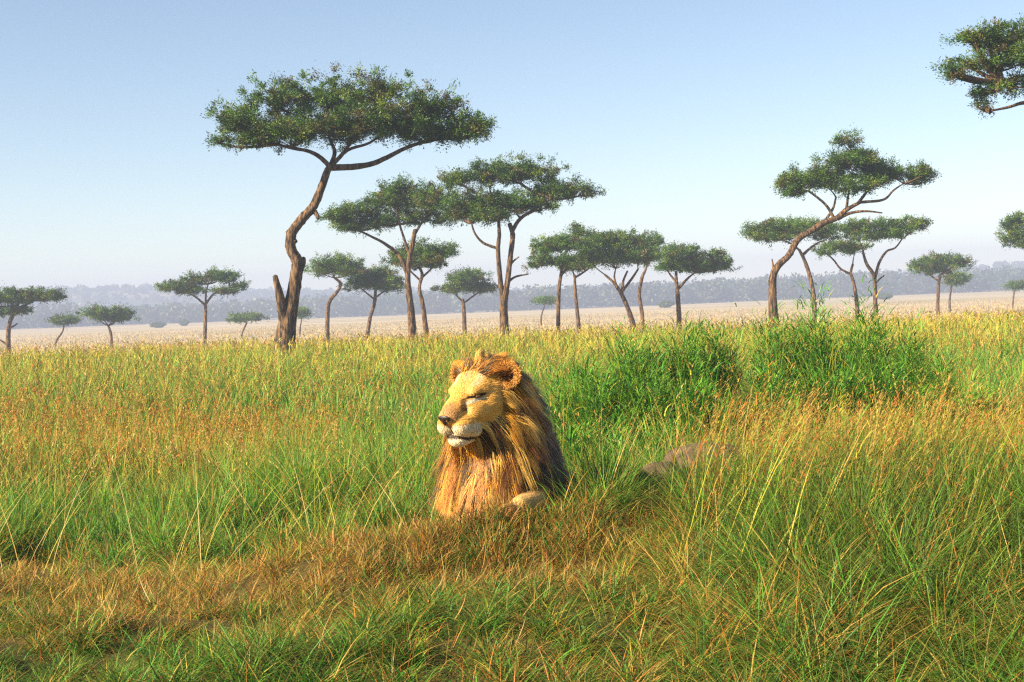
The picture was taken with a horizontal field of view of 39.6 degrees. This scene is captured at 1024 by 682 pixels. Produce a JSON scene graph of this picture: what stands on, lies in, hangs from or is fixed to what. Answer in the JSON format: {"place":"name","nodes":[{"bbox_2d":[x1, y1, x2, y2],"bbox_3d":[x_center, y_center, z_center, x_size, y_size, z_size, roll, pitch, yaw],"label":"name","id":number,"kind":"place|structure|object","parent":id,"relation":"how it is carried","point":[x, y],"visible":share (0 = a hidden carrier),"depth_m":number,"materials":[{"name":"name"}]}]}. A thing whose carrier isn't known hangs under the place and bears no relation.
{"place":"outdoors","nodes":[
{"label":"outdoors","id":0,"kind":"place"},
{"bbox_2d":[2,267,1010,307],"bbox_3d":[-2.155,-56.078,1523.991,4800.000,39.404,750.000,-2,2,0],"label":"hills","id":1,"kind":"structure","parent":0,"point":[130,300],"depth_m":1413.79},
{"bbox_2d":[0,260,1023,304],"bbox_3d":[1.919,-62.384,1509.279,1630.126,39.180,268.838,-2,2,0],"label":"ridge woods","id":2,"kind":"object","parent":1,"relation":"on","point":[265,293],"visible":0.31,"depth_m":1472.82,"materials":[{"name":"plant"}]},
{"bbox_2d":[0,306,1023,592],"bbox_3d":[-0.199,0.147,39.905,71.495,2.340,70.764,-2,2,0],"label":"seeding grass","id":3,"kind":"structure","parent":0,"point":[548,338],"depth_m":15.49,"materials":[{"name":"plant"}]},
{"bbox_2d":[0,289,1023,681],"bbox_3d":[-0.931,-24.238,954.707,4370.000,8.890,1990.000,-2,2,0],"label":"ground","id":4,"kind":"structure","parent":0,"point":[536,313],"depth_m":26.43,"materials":[{"name":"soil"}]},
{"bbox_2d":[0,285,68,353],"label":"acacia tree","id":5,"kind":"object","parent":4,"relation":"on","point":[9,296],"visible":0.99,"depth_m":124.32,"materials":[{"name":"green plant"}]},
{"bbox_2d":[44,311,81,346],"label":"acacia tree","id":6,"kind":"object","parent":4,"relation":"on","point":[63,320],"visible":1,"depth_m":189.71,"materials":[{"name":"green plant"}]},
{"bbox_2d":[75,302,141,346],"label":"acacia tree","id":7,"kind":"object","parent":4,"relation":"on","point":[114,314],"visible":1,"depth_m":159.26,"materials":[{"name":"green plant"}]},
{"bbox_2d":[149,321,166,327],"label":"bush","id":8,"kind":"object","parent":4,"relation":"on","point":[160,324],"visible":0.98,"depth_m":558.44,"materials":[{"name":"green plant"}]},
{"bbox_2d":[179,319,189,325],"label":"bush","id":9,"kind":"object","parent":4,"relation":"on","point":[184,322],"visible":0.98,"depth_m":618.82,"materials":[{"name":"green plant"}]},
{"bbox_2d":[153,264,251,344],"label":"acacia tree","id":10,"kind":"object","parent":4,"relation":"on","point":[189,287],"visible":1,"depth_m":134.43,"materials":[{"name":"green plant"}]},
{"bbox_2d":[223,310,270,338],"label":"acacia tree","id":11,"kind":"object","parent":4,"relation":"on","point":[246,318],"visible":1,"depth_m":198.07,"materials":[{"name":"green plant"}]},
{"bbox_2d":[297,306,314,334],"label":"acacia tree","id":12,"kind":"object","parent":4,"relation":"on","point":[303,313],"visible":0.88,"depth_m":199.57,"materials":[{"name":"green plant"}]},
{"bbox_2d":[304,249,371,340],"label":"acacia tree","id":13,"kind":"object","parent":4,"relation":"on","point":[341,266],"visible":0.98,"depth_m":119.16,"materials":[{"name":"green plant"}]},
{"bbox_2d":[199,59,497,353],"bbox_3d":[-5.728,-4.695,51.747,10.902,11.221,4.836,-2,2,0],"label":"acacia tree","id":14,"kind":"object","parent":4,"relation":"on","point":[342,103],"visible":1,"depth_m":51.27,"materials":[{"name":"green plant"}]},
{"bbox_2d":[336,263,404,340],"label":"acacia tree","id":15,"kind":"object","parent":4,"relation":"on","point":[386,278],"visible":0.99,"depth_m":121.22,"materials":[{"name":"green plant"}]},
{"bbox_2d":[315,171,461,340],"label":"acacia tree","id":16,"kind":"object","parent":4,"relation":"on","point":[396,199],"visible":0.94,"depth_m":81.52,"materials":[{"name":"green plant"}]},
{"bbox_2d":[378,235,461,341],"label":"acacia tree","id":17,"kind":"object","parent":4,"relation":"on","point":[432,256],"visible":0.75,"depth_m":94.14,"materials":[{"name":"green plant"}]},
{"bbox_2d":[429,264,498,334],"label":"acacia tree","id":18,"kind":"object","parent":4,"relation":"on","point":[467,280],"visible":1,"depth_m":138.49,"materials":[{"name":"green plant"}]},
{"bbox_2d":[426,347,576,525],"bbox_3d":[-0.046,0.413,7.445,0.810,0.878,2.374,-2,2,0],"label":"lion","id":19,"kind":"object","parent":4,"relation":"on","point":[495,428],"visible":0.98,"depth_m":6.52},
{"bbox_2d":[0,490,1020,681],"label":"dry matted grass","id":20,"kind":"structure","parent":4,"relation":"on","point":[332,538],"depth_m":5.69,"materials":[{"name":"plant"}]},
{"bbox_2d":[0,311,1023,681],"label":"savanna grass","id":21,"kind":"structure","parent":4,"relation":"on","point":[978,583],"depth_m":5.84,"materials":[{"name":"green plant"}]},
{"bbox_2d":[0,265,1023,328],"bbox_3d":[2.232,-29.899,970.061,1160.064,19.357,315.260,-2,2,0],"label":"forest","id":22,"kind":"object","parent":4,"relation":"on","point":[717,289],"visible":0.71,"depth_m":837.85,"materials":[{"name":"plant"}]},
{"bbox_2d":[0,297,1023,355],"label":"dry plain grass","id":23,"kind":"structure","parent":4,"relation":"on","point":[733,318],"depth_m":232.93,"materials":[{"name":"beige plant"}]},
{"bbox_2d":[434,150,606,336],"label":"acacia tree","id":24,"kind":"object","parent":4,"relation":"on","point":[497,206],"visible":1,"depth_m":74.51,"materials":[{"name":"green plant"}]},
{"bbox_2d":[529,294,561,325],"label":"acacia tree","id":25,"kind":"object","parent":4,"relation":"on","point":[546,300],"visible":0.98,"depth_m":219.19,"materials":[{"name":"green plant"}]},
{"bbox_2d":[522,220,601,333],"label":"acacia tree","id":26,"kind":"object","parent":4,"relation":"on","point":[558,243],"visible":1,"depth_m":99.43,"materials":[{"name":"green plant"}]},
{"bbox_2d":[553,254,608,335],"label":"acacia tree","id":27,"kind":"object","parent":4,"relation":"on","point":[582,266],"visible":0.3,"depth_m":111.76,"materials":[{"name":"green plant"}]},
{"bbox_2d":[576,225,666,332],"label":"acacia tree","id":28,"kind":"object","parent":4,"relation":"on","point":[610,250],"visible":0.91,"depth_m":103.23,"materials":[{"name":"green plant"}]},
{"bbox_2d":[633,230,671,329],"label":"acacia tree","id":29,"kind":"object","parent":4,"relation":"on","point":[657,242],"visible":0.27,"depth_m":121.89,"materials":[{"name":"green plant"}]},
{"bbox_2d":[635,461,679,503],"bbox_3d":[0.799,0.778,7.731,0.249,0.258,0.280,-2,2,20],"label":"boulder","id":30,"kind":"object","parent":4,"relation":"on","point":[653,466],"visible":0.16,"depth_m":7.64,"materials":[{"name":"stone"}]},
{"bbox_2d":[656,300,674,307],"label":"bush","id":31,"kind":"object","parent":4,"relation":"on","point":[668,303],"visible":1,"depth_m":558.31,"materials":[{"name":"grey plant"}]},
{"bbox_2d":[651,239,742,326],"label":"acacia tree","id":32,"kind":"object","parent":4,"relation":"on","point":[681,258],"visible":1,"depth_m":113.98,"materials":[{"name":"green plant"}]},
{"bbox_2d":[663,441,750,478],"bbox_3d":[1.102,0.756,7.929,0.602,0.401,0.381,-2,2,0],"label":"boulder","id":33,"kind":"object","parent":4,"relation":"on","point":[689,447],"visible":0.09,"depth_m":7.83,"materials":[{"name":"stone"}]},
{"bbox_2d":[531,274,1014,469],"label":"lush grass","id":34,"kind":"structure","parent":4,"relation":"on","point":[619,389],"depth_m":12.67,"materials":[{"name":"green plant"}]},
{"bbox_2d":[737,213,857,321],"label":"acacia tree","id":35,"kind":"object","parent":4,"relation":"on","point":[771,229],"visible":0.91,"depth_m":99.46,"materials":[{"name":"green plant"}]},
{"bbox_2d":[810,238,873,321],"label":"acacia tree","id":36,"kind":"object","parent":4,"relation":"on","point":[840,245],"visible":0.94,"depth_m":105.32,"materials":[{"name":"green plant"}]},
{"bbox_2d":[768,122,941,328],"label":"acacia tree","id":37,"kind":"object","parent":4,"relation":"on","point":[873,174],"visible":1,"depth_m":67.53,"materials":[{"name":"green plant"}]},
{"bbox_2d":[833,213,933,317],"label":"acacia tree","id":38,"kind":"object","parent":4,"relation":"on","point":[891,229],"visible":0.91,"depth_m":99.39,"materials":[{"name":"green plant"}]},
{"bbox_2d":[877,292,893,299],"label":"bush","id":39,"kind":"object","parent":4,"relation":"on","point":[888,295],"visible":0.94,"depth_m":558.09,"materials":[{"name":"grey plant"}]},
{"bbox_2d":[905,249,977,315],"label":"acacia tree","id":40,"kind":"object","parent":4,"relation":"on","point":[928,265],"visible":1,"depth_m":149.31,"materials":[{"name":"green plant"}]},
{"bbox_2d":[936,266,974,312],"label":"acacia tree","id":41,"kind":"object","parent":4,"relation":"on","point":[955,278],"visible":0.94,"depth_m":187.77,"materials":[{"name":"green plant"}]},
{"bbox_2d":[926,12,1023,118],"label":"acacia tree","id":42,"kind":"object","parent":4,"relation":"on","point":[1003,51],"visible":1,"depth_m":43.55,"materials":[{"name":"green plant"}]},
{"bbox_2d":[993,210,1023,250],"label":"acacia tree","id":43,"kind":"object","parent":4,"relation":"on","point":[1014,223],"visible":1,"depth_m":109.58,"materials":[{"name":"green plant"}]},
{"bbox_2d":[1002,277,1023,307],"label":"acacia tree","id":44,"kind":"object","parent":4,"relation":"on","point":[1016,285],"visible":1,"depth_m":218.78,"materials":[{"name":"green plant"}]},
{"bbox_2d":[0,0,1023,292],"label":"sky","id":45,"kind":"structure","parent":0,"point":[687,113],"materials":[{"name":"blue"}]}
]}

